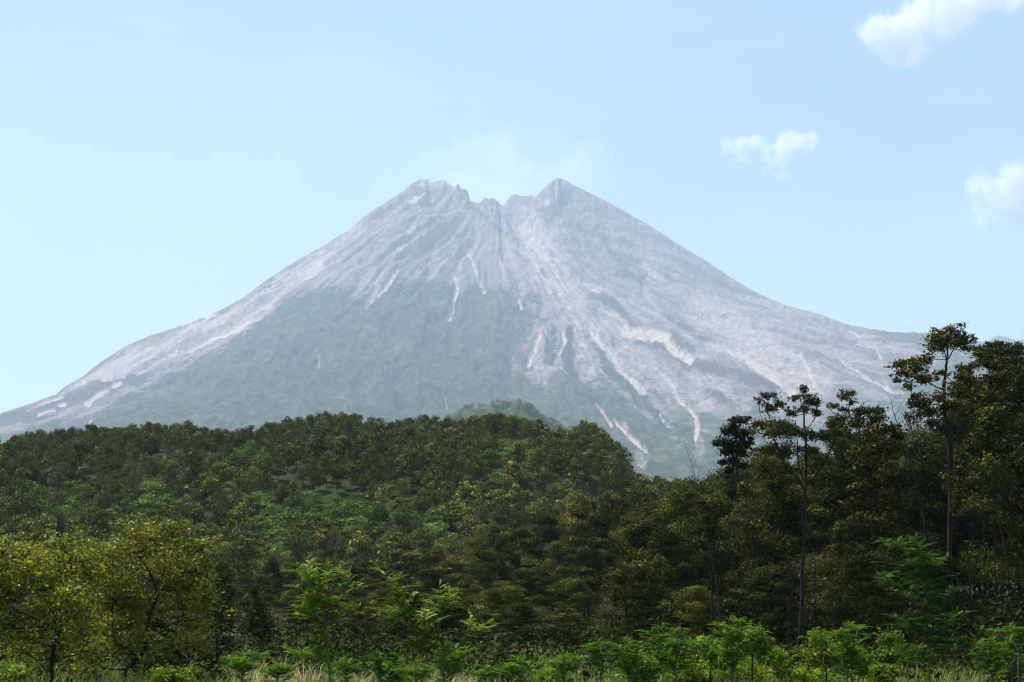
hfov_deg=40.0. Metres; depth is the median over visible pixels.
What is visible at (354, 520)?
green tree
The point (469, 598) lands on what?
olive tree
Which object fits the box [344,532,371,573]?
golden tree
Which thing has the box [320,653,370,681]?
feathery shrub
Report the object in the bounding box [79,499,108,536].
dark tree
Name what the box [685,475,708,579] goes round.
dark tree
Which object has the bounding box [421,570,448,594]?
dark tree
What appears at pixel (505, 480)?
golden tree
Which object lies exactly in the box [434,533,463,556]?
dark tree
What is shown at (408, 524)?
green tree
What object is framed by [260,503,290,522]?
green tree
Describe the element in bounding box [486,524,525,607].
dark tree
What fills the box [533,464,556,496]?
brown tree
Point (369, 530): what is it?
dark tree
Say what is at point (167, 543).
golden tree
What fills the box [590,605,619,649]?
brown tree
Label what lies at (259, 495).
green tree
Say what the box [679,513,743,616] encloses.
dark tree
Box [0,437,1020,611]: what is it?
forested hill
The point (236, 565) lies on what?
dark tree
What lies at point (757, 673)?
leafy bush
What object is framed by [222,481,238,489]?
green tree
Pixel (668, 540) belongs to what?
dark tree
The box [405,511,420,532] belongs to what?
dark tree
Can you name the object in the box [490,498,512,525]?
dark tree
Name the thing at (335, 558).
dark tree
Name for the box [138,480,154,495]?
green tree
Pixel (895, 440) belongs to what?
olive tree
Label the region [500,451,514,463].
green tree
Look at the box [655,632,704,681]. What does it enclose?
feathery shrub
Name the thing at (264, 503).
green tree
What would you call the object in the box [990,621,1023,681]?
feathery shrub
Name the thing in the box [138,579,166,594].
dark tree
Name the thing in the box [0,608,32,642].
dark tree
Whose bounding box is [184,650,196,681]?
dead stem
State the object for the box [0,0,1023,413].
sky
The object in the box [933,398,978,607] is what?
golden tree
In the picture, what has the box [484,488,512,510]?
golden tree
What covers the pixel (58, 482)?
brown tree
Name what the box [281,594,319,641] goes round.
dark tree
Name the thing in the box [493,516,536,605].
golden tree
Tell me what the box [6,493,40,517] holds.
dark tree
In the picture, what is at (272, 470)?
brown tree
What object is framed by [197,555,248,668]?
slender tree
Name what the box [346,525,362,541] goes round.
green tree
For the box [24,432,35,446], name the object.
brown tree
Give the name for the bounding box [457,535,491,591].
olive tree
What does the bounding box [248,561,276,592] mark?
brown tree
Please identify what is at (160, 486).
green tree
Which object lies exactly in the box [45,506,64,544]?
dark tree
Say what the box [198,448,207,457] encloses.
brown tree
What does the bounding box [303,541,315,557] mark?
golden tree
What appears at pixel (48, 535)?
golden tree
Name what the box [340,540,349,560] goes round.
dark tree
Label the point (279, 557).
brown tree
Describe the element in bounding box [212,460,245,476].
green tree
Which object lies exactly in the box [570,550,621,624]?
dark tree
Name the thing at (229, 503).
dark tree
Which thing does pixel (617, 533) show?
golden tree
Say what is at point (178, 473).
brown tree
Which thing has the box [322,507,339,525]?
green tree
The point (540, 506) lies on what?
golden tree
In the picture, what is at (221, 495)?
dark tree
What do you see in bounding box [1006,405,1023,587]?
olive tree
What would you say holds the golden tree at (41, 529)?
on the forested hill at (329, 491)
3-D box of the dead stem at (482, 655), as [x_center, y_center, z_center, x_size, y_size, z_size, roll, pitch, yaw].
[-0.659,7.987,32.861,0.208,1.991,0.647,4,-11,-24]
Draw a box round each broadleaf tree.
[0,522,120,681]
[57,511,238,681]
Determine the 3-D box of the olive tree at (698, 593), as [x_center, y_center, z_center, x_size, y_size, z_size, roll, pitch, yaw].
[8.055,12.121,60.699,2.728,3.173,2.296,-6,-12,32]
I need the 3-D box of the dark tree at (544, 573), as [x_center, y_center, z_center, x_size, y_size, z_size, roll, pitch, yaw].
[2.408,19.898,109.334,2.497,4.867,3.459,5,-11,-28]
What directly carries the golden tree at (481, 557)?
on the ground at (274, 616)
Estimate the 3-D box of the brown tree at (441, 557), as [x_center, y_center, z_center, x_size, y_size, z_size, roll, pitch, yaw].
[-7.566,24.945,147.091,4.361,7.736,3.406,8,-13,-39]
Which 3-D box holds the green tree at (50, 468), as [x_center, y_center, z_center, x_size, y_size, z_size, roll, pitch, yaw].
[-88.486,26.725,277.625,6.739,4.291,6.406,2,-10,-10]
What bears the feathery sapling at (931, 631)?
on the ground at (274, 616)
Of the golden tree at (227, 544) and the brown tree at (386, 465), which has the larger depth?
the brown tree at (386, 465)
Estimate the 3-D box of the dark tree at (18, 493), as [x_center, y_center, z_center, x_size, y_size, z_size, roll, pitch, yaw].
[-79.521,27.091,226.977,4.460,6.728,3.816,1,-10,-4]
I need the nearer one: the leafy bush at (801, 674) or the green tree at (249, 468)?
the leafy bush at (801, 674)
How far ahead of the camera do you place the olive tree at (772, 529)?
85.10 m
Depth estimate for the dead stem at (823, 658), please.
33.13 m
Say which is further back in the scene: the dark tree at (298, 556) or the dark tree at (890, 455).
the dark tree at (298, 556)
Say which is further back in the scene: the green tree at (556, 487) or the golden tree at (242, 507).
the green tree at (556, 487)
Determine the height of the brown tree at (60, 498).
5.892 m
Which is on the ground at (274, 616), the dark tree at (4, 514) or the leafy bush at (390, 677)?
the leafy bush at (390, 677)
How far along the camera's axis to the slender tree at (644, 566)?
56.10 m
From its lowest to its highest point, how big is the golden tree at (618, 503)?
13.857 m
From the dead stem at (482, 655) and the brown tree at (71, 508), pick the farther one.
the brown tree at (71, 508)
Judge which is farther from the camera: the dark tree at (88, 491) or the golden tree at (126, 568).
the dark tree at (88, 491)
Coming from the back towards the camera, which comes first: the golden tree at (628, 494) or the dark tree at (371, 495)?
the dark tree at (371, 495)
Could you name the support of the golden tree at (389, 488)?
on the forested hill at (329, 491)
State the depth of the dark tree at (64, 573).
159.61 m
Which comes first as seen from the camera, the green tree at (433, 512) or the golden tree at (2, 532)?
the golden tree at (2, 532)
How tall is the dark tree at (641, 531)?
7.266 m
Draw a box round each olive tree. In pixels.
[14,604,63,651]
[19,594,34,609]
[81,582,101,609]
[139,566,161,596]
[206,561,239,596]
[222,584,243,618]
[262,593,285,624]
[275,589,299,631]
[292,561,324,596]
[351,559,379,602]
[362,587,396,637]
[407,593,431,627]
[455,593,492,638]
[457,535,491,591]
[464,588,513,639]
[492,580,517,612]
[493,585,536,641]
[540,540,571,614]
[554,578,600,634]
[556,523,592,592]
[648,504,700,580]
[654,476,694,513]
[658,484,731,590]
[672,585,728,640]
[700,475,740,614]
[706,513,754,611]
[726,464,756,569]
[734,479,796,611]
[736,463,822,585]
[743,484,831,635]
[804,551,875,639]
[808,403,888,618]
[861,433,893,595]
[882,431,910,469]
[955,402,1023,633]
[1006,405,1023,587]
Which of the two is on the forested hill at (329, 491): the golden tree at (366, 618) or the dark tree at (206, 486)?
the dark tree at (206, 486)
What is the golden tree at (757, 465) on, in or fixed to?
on the ground at (274, 616)
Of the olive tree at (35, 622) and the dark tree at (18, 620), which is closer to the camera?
the olive tree at (35, 622)
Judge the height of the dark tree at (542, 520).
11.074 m
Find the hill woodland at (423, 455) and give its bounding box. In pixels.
[0,410,702,516]
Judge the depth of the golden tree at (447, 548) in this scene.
205.31 m
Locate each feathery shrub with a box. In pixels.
[219,646,271,681]
[255,657,299,681]
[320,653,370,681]
[359,649,411,681]
[391,658,441,681]
[427,643,477,681]
[466,659,506,681]
[497,652,539,681]
[542,649,589,681]
[602,635,647,681]
[635,622,690,681]
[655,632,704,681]
[707,613,758,681]
[824,620,870,681]
[967,633,1017,681]
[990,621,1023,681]
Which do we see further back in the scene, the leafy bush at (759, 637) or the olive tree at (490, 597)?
the olive tree at (490, 597)
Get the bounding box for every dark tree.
[0,499,10,522]
[0,507,9,525]
[0,513,34,538]
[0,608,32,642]
[1,515,23,528]
[3,521,25,545]
[5,488,32,516]
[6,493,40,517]
[12,568,40,605]
[14,590,94,635]
[24,483,53,514]
[26,570,51,597]
[31,511,56,545]
[40,490,66,519]
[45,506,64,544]
[48,547,86,570]
[49,562,75,589]
[50,512,65,543]
[59,515,87,544]
[71,528,96,552]
[75,483,98,507]
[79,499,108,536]
[79,505,109,536]
[83,538,104,565]
[86,494,107,506]
[94,485,114,507]
[94,495,106,514]
[97,594,171,646]
[108,515,127,541]
[108,548,126,568]
[110,497,138,520]
[113,486,137,514]
[116,546,153,587]
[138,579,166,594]
[155,523,167,541]
[163,503,190,528]
[172,477,188,499]
[174,521,197,548]
[182,471,222,517]
[183,501,206,525]
[186,489,205,528]
[191,491,207,510]
[197,519,214,536]
[210,526,220,539]
[211,493,229,517]
[213,511,227,526]
[215,525,235,544]
[222,500,236,525]
[224,487,243,524]
[225,535,261,573]
[226,542,239,565]
[229,539,250,573]
[231,559,252,590]
[234,600,257,621]
[237,495,262,518]
[243,530,261,561]
[248,556,286,582]
[248,557,268,585]
[254,557,290,596]
[266,575,296,609]
[278,526,312,563]
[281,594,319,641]
[282,480,303,513]
[285,523,301,536]
[286,536,306,561]
[293,521,310,537]
[295,584,312,601]
[295,602,327,629]
[299,552,313,584]
[310,518,336,555]
[313,548,326,568]
[315,583,339,605]
[327,554,340,566]
[329,537,351,560]
[336,578,357,603]
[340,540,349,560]
[353,522,374,535]
[355,566,393,607]
[360,501,382,523]
[362,511,378,524]
[365,485,387,506]
[367,522,373,541]
[370,534,388,562]
[372,529,381,542]
[375,530,423,572]
[377,503,389,521]
[381,585,420,656]
[387,479,413,511]
[391,505,409,534]
[397,586,426,632]
[405,502,419,521]
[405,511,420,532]
[405,530,422,545]
[405,597,460,642]
[406,525,435,552]
[410,579,426,593]
[414,490,423,510]
[415,548,441,593]
[415,584,478,641]
[418,480,441,516]
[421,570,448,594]
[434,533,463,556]
[435,480,459,503]
[448,587,473,625]
[462,496,492,525]
[483,556,514,593]
[485,521,496,538]
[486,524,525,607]
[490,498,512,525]
[496,603,541,645]
[507,494,527,522]
[511,512,564,582]
[512,568,554,630]
[524,566,557,603]
[524,594,555,627]
[528,500,551,519]
[543,505,570,529]
[543,582,587,616]
[546,546,606,630]
[551,503,563,516]
[556,510,618,608]
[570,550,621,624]
[591,485,606,506]
[600,512,674,607]
[607,589,664,642]
[622,572,677,622]
[629,491,659,539]
[641,525,699,618]
[653,528,706,595]
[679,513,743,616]
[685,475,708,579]
[692,468,739,578]
[700,476,712,490]
[710,415,758,588]
[719,567,784,624]
[720,468,770,573]
[735,468,801,591]
[736,481,832,615]
[738,563,811,642]
[774,470,893,615]
[794,446,833,469]
[795,483,876,624]
[833,532,922,638]
[843,452,899,591]
[844,457,894,600]
[844,473,899,607]
[852,435,901,570]
[856,465,946,589]
[876,458,958,619]
[886,530,967,645]
[891,424,959,619]
[901,432,980,620]
[908,442,999,622]
[922,409,970,609]
[947,407,1023,618]
[954,379,1023,603]
[956,389,1023,594]
[971,340,1023,609]
[988,354,1023,470]
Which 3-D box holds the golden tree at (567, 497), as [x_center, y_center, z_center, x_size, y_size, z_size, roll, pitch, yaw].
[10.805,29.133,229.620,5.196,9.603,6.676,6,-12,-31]
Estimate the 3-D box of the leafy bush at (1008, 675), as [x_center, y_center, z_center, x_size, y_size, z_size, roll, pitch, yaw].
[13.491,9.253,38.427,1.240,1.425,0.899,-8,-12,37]
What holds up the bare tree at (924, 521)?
on the ground at (274, 616)
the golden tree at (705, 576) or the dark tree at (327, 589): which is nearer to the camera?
the golden tree at (705, 576)
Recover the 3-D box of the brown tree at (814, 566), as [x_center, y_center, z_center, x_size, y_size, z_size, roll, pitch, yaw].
[12.906,11.353,60.352,3.417,4.661,3.459,8,-13,-39]
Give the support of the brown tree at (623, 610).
on the ground at (274, 616)
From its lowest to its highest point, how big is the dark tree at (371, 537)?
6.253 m
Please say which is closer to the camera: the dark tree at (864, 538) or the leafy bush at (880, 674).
the leafy bush at (880, 674)
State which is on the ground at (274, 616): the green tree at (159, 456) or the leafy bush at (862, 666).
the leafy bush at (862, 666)
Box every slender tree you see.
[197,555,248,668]
[237,579,275,647]
[603,555,638,640]
[625,546,669,647]
[691,495,733,632]
[736,478,769,626]
[820,515,864,641]
[875,495,921,634]
[932,471,1000,641]
[964,460,1019,641]
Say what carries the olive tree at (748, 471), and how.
on the ground at (274, 616)
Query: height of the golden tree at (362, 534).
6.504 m
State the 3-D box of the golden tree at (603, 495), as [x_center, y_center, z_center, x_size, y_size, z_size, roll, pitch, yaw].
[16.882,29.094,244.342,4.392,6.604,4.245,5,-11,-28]
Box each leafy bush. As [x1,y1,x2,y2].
[0,659,36,681]
[145,661,202,681]
[361,656,414,681]
[523,665,576,681]
[611,645,663,681]
[651,648,681,678]
[662,652,719,681]
[681,633,750,681]
[706,655,775,681]
[729,623,784,681]
[762,645,794,681]
[782,662,843,681]
[790,627,848,681]
[827,639,884,681]
[863,659,911,681]
[870,626,911,680]
[979,656,1023,681]
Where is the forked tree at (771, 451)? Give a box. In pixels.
[740,383,858,669]
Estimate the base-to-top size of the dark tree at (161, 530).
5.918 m
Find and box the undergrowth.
[0,573,1023,681]
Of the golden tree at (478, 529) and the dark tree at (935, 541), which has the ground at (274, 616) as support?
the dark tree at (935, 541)
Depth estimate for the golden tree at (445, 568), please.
141.99 m
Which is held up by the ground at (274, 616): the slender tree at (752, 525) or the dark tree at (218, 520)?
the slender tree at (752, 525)
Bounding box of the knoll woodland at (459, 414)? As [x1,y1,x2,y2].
[441,398,568,432]
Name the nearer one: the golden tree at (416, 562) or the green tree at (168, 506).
the golden tree at (416, 562)
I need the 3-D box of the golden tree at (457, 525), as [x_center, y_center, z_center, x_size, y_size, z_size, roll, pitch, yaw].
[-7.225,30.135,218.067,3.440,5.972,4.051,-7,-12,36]
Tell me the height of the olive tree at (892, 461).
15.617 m
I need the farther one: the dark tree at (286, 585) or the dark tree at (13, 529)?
the dark tree at (13, 529)
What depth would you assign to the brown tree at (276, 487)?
247.81 m
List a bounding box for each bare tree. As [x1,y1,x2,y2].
[684,443,726,634]
[890,398,935,653]
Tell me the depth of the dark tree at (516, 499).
228.76 m
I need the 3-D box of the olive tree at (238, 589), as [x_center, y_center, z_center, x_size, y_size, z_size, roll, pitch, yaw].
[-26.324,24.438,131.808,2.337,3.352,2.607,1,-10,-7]
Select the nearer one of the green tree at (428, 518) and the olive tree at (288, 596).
the olive tree at (288, 596)
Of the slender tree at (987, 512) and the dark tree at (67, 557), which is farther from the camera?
the dark tree at (67, 557)
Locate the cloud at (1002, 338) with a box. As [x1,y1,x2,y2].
[980,335,1023,345]
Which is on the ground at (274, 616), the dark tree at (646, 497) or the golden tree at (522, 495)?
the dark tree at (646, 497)
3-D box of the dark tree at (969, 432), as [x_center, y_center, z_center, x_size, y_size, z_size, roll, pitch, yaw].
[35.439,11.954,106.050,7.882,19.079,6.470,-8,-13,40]
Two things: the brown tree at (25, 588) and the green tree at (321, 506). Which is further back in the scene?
the green tree at (321, 506)
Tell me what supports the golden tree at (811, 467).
on the ground at (274, 616)
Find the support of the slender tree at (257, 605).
on the ground at (274, 616)
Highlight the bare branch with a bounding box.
[992,632,1018,681]
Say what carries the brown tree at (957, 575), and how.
on the ground at (274, 616)
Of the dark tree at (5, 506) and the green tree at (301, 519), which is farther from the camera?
the green tree at (301, 519)
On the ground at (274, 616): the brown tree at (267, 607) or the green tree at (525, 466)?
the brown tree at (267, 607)
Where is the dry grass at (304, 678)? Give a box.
[214,649,754,681]
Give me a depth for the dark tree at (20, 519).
205.47 m
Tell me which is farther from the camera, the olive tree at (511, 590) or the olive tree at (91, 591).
the olive tree at (91, 591)
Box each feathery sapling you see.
[275,558,367,681]
[368,565,498,681]
[579,635,621,681]
[874,532,996,681]
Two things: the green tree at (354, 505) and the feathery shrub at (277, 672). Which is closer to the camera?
the feathery shrub at (277, 672)
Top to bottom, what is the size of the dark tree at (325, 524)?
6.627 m
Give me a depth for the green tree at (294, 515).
226.75 m
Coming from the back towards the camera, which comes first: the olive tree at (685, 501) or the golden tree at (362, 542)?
the golden tree at (362, 542)
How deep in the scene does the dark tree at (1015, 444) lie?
70.97 m
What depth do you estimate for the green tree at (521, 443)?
290.29 m
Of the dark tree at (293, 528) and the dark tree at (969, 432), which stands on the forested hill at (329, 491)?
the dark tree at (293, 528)
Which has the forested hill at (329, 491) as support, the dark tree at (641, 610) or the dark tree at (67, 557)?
the dark tree at (67, 557)
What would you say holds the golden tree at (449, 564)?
on the forested hill at (329, 491)
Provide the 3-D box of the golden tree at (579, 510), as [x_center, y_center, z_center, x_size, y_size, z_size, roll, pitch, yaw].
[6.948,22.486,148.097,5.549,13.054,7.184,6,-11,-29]
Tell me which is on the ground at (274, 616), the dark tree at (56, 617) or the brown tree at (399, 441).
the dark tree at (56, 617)
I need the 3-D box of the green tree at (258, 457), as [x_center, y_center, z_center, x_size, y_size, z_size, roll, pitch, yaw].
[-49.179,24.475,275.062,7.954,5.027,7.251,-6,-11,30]
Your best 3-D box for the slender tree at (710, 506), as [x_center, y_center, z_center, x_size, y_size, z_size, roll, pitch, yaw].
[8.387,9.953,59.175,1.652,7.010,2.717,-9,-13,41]
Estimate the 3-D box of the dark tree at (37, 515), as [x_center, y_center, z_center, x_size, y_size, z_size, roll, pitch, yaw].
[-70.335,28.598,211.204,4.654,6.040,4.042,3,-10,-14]
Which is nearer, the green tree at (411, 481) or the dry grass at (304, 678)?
the dry grass at (304, 678)
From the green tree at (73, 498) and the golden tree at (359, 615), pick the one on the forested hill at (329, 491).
the green tree at (73, 498)
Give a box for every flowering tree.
[834,421,908,629]
[883,322,999,643]
[952,344,1023,616]
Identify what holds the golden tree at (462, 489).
on the forested hill at (329, 491)
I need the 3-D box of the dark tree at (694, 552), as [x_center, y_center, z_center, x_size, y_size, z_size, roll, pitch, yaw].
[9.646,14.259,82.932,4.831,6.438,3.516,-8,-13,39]
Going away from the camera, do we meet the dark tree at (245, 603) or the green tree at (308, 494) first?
the dark tree at (245, 603)
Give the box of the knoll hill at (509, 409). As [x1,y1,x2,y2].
[451,400,558,429]
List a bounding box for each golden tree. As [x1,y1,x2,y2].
[0,529,13,547]
[11,530,32,545]
[12,550,46,587]
[26,513,57,550]
[31,524,53,544]
[38,529,56,550]
[39,551,68,582]
[82,607,129,640]
[103,509,114,520]
[115,564,147,604]
[137,593,193,644]
[153,542,184,566]
[155,557,192,595]
[165,593,217,634]
[174,494,191,512]
[177,559,215,588]
[179,519,195,543]
[192,539,224,564]
[193,524,214,540]
[193,561,224,589]
[206,535,231,559]
[215,488,231,501]
[216,510,254,549]
[228,502,254,527]
[229,536,257,552]
[230,568,266,596]
[243,595,263,610]
[256,544,282,566]
[265,582,289,615]
[269,557,306,595]
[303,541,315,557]
[304,513,330,540]
[305,555,341,593]
[312,528,334,554]
[329,559,356,596]
[334,562,364,602]
[338,597,384,641]
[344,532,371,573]
[345,529,380,557]
[346,543,373,561]
[361,560,386,591]
[361,603,384,630]
[369,559,385,575]
[373,531,392,557]
[374,487,391,523]
[375,577,405,617]
[386,485,393,507]
[387,541,421,593]
[405,550,423,580]
[414,539,428,551]
[425,531,437,552]
[432,541,462,557]
[435,555,475,588]
[440,553,460,574]
[450,480,483,512]
[452,516,477,535]
[457,519,488,541]
[457,576,485,616]
[457,604,503,647]
[458,543,502,602]
[460,474,473,494]
[466,525,490,538]
[466,537,501,585]
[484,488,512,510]
[491,504,504,516]
[493,474,522,504]
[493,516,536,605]
[506,483,523,504]
[509,553,550,594]
[518,490,536,506]
[520,506,535,527]
[530,500,546,519]
[534,607,590,652]
[537,496,552,506]
[546,578,597,615]
[548,493,604,612]
[556,478,575,508]
[560,496,614,601]
[561,491,590,515]
[598,490,636,529]
[599,515,632,571]
[600,489,616,503]
[606,485,660,522]
[650,489,731,589]
[658,586,714,649]
[717,452,756,475]
[748,456,781,477]
[788,454,873,607]
[874,456,912,564]
[923,441,1023,620]
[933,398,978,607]
[951,380,1017,594]
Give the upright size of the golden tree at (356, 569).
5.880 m
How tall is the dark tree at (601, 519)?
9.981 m
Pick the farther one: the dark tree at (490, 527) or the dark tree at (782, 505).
the dark tree at (490, 527)
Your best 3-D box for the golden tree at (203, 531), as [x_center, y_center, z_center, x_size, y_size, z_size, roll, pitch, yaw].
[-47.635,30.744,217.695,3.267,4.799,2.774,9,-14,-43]
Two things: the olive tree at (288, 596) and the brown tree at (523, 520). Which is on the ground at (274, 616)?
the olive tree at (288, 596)
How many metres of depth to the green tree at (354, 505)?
227.44 m
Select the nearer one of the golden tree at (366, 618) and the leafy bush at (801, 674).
the leafy bush at (801, 674)
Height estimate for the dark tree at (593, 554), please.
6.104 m
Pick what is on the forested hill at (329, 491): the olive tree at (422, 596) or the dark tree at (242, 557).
the dark tree at (242, 557)
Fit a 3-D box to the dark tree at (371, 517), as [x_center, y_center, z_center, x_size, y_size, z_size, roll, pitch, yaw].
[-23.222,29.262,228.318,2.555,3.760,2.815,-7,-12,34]
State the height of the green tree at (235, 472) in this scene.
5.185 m
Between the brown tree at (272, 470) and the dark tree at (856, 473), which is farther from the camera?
the brown tree at (272, 470)
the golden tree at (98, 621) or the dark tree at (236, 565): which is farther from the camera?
the dark tree at (236, 565)
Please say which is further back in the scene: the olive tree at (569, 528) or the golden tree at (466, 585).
the olive tree at (569, 528)
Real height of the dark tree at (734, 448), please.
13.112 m
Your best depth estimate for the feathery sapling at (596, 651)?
35.12 m
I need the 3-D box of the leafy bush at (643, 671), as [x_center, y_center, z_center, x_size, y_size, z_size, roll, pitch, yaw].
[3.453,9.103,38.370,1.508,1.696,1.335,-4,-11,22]
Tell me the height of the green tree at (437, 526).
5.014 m
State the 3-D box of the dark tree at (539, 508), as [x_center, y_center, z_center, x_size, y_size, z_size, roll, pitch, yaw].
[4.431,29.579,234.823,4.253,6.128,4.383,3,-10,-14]
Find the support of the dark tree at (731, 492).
on the ground at (274, 616)
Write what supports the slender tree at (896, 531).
on the ground at (274, 616)
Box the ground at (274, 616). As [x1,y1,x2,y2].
[1,612,1023,681]
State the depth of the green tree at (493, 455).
259.00 m
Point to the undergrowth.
(990, 618)
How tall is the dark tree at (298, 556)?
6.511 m
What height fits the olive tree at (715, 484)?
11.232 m
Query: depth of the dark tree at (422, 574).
150.25 m
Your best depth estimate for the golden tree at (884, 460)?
99.23 m
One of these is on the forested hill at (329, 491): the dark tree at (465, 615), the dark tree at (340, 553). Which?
the dark tree at (340, 553)
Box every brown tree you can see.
[16,571,31,609]
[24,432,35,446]
[47,467,65,485]
[54,488,69,507]
[62,504,80,535]
[105,494,113,507]
[123,442,133,461]
[135,471,145,496]
[168,459,179,482]
[175,484,186,507]
[179,468,188,484]
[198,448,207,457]
[215,606,250,660]
[217,492,231,526]
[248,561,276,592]
[248,601,289,640]
[261,549,283,594]
[268,464,277,493]
[268,479,283,503]
[292,473,300,488]
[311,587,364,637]
[316,415,327,427]
[323,435,339,454]
[323,533,337,557]
[352,418,361,429]
[354,577,377,609]
[356,554,366,578]
[372,466,378,478]
[380,458,397,481]
[388,523,406,563]
[392,420,402,430]
[393,434,404,449]
[422,543,456,593]
[424,430,437,443]
[441,429,461,449]
[456,538,470,563]
[463,509,485,559]
[517,505,531,529]
[523,606,562,648]
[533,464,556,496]
[589,579,625,630]
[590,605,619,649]
[608,497,669,564]
[609,576,650,622]
[612,602,653,650]
[709,494,787,623]
[769,551,854,631]
[898,417,933,594]
[934,385,992,598]
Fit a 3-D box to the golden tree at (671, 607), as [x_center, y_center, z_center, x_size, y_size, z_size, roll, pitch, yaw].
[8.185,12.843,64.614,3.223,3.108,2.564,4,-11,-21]
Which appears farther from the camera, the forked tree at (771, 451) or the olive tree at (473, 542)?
the olive tree at (473, 542)
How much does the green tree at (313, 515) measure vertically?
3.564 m
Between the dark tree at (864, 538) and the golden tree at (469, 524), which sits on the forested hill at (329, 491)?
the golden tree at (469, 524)
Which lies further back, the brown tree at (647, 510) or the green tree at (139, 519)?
the green tree at (139, 519)
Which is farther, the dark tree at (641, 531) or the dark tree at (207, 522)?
the dark tree at (207, 522)
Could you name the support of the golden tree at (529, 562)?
on the ground at (274, 616)
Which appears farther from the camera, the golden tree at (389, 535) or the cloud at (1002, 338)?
the cloud at (1002, 338)
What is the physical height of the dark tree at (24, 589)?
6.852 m
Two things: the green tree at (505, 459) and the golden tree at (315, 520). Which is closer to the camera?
the golden tree at (315, 520)
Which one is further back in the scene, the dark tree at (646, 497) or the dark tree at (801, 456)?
the dark tree at (646, 497)
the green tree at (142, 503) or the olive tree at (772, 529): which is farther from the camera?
the green tree at (142, 503)
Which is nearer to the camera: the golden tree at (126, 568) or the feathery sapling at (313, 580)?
the feathery sapling at (313, 580)
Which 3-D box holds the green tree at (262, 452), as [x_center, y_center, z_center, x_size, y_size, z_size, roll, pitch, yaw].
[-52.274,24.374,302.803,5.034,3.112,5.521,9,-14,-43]
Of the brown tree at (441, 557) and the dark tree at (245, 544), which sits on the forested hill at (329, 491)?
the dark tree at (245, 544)
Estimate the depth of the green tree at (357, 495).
244.25 m
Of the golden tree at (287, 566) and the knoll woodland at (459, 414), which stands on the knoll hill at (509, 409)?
the knoll woodland at (459, 414)
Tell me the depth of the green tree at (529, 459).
267.73 m
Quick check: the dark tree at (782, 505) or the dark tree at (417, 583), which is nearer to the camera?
the dark tree at (782, 505)
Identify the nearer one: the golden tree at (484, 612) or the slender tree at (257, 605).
the slender tree at (257, 605)
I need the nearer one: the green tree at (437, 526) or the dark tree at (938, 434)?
the dark tree at (938, 434)
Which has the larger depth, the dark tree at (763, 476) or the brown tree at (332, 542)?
the brown tree at (332, 542)
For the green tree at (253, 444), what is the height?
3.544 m
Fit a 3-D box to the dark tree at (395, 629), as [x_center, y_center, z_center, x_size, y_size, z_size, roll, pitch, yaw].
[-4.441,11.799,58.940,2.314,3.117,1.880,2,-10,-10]
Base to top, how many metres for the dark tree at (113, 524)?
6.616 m
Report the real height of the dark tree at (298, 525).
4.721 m
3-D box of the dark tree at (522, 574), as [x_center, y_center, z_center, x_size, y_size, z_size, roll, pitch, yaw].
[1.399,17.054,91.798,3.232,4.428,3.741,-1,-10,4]
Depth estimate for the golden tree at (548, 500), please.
244.87 m
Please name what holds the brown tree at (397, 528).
on the forested hill at (329, 491)
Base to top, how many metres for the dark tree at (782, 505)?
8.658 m
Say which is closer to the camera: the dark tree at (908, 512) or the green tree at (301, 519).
the dark tree at (908, 512)
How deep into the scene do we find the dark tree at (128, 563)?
167.35 m
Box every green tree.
[47,467,77,480]
[53,479,82,491]
[56,491,69,502]
[58,500,84,512]
[58,505,80,519]
[63,485,82,501]
[70,494,85,502]
[95,524,115,541]
[111,518,136,538]
[128,497,167,517]
[130,517,147,530]
[132,513,154,525]
[133,481,162,497]
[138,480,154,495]
[138,493,159,510]
[141,482,173,498]
[143,492,162,500]
[146,476,164,488]
[146,501,172,517]
[147,507,180,521]
[150,453,167,460]
[152,496,173,511]
[159,493,174,503]
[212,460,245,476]
[222,466,248,488]
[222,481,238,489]
[230,449,251,456]
[240,490,281,510]
[241,465,255,478]
[243,446,255,454]
[243,454,273,470]
[245,469,256,478]
[246,442,259,453]
[249,501,285,516]
[249,515,272,527]
[253,518,281,538]
[256,539,273,557]
[257,448,269,458]
[259,514,301,534]
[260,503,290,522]
[263,526,285,542]
[270,508,312,530]
[270,543,289,562]
[271,537,284,545]
[280,551,292,564]
[288,491,318,507]
[293,500,314,513]
[293,513,309,524]
[298,508,323,521]
[304,512,325,525]
[311,518,337,531]
[313,504,327,512]
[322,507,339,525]
[324,495,343,508]
[328,507,357,525]
[333,518,357,528]
[335,497,376,525]
[337,530,347,539]
[339,516,371,530]
[339,524,358,539]
[345,493,365,503]
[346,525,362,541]
[373,526,390,537]
[385,477,416,495]
[387,512,403,524]
[391,495,425,511]
[392,512,421,532]
[415,512,427,522]
[415,514,449,533]
[419,520,463,540]
[426,510,453,519]
[430,500,480,530]
[434,500,463,529]
[438,531,456,540]
[469,479,486,497]
[470,485,493,501]
[478,448,506,473]
[482,470,514,480]
[483,479,505,498]
[495,438,514,450]
[498,457,509,466]
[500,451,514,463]
[501,445,514,456]
[504,468,534,481]
[510,441,531,457]
[510,450,531,462]
[514,437,537,450]
[518,462,531,477]
[522,456,543,466]
[523,458,540,470]
[545,482,560,497]
[546,489,564,506]
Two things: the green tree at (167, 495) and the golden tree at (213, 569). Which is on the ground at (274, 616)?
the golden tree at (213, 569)
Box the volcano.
[0,178,1023,482]
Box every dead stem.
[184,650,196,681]
[476,641,488,679]
[815,630,832,681]
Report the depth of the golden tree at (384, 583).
120.84 m
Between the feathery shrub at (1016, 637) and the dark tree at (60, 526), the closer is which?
the feathery shrub at (1016, 637)

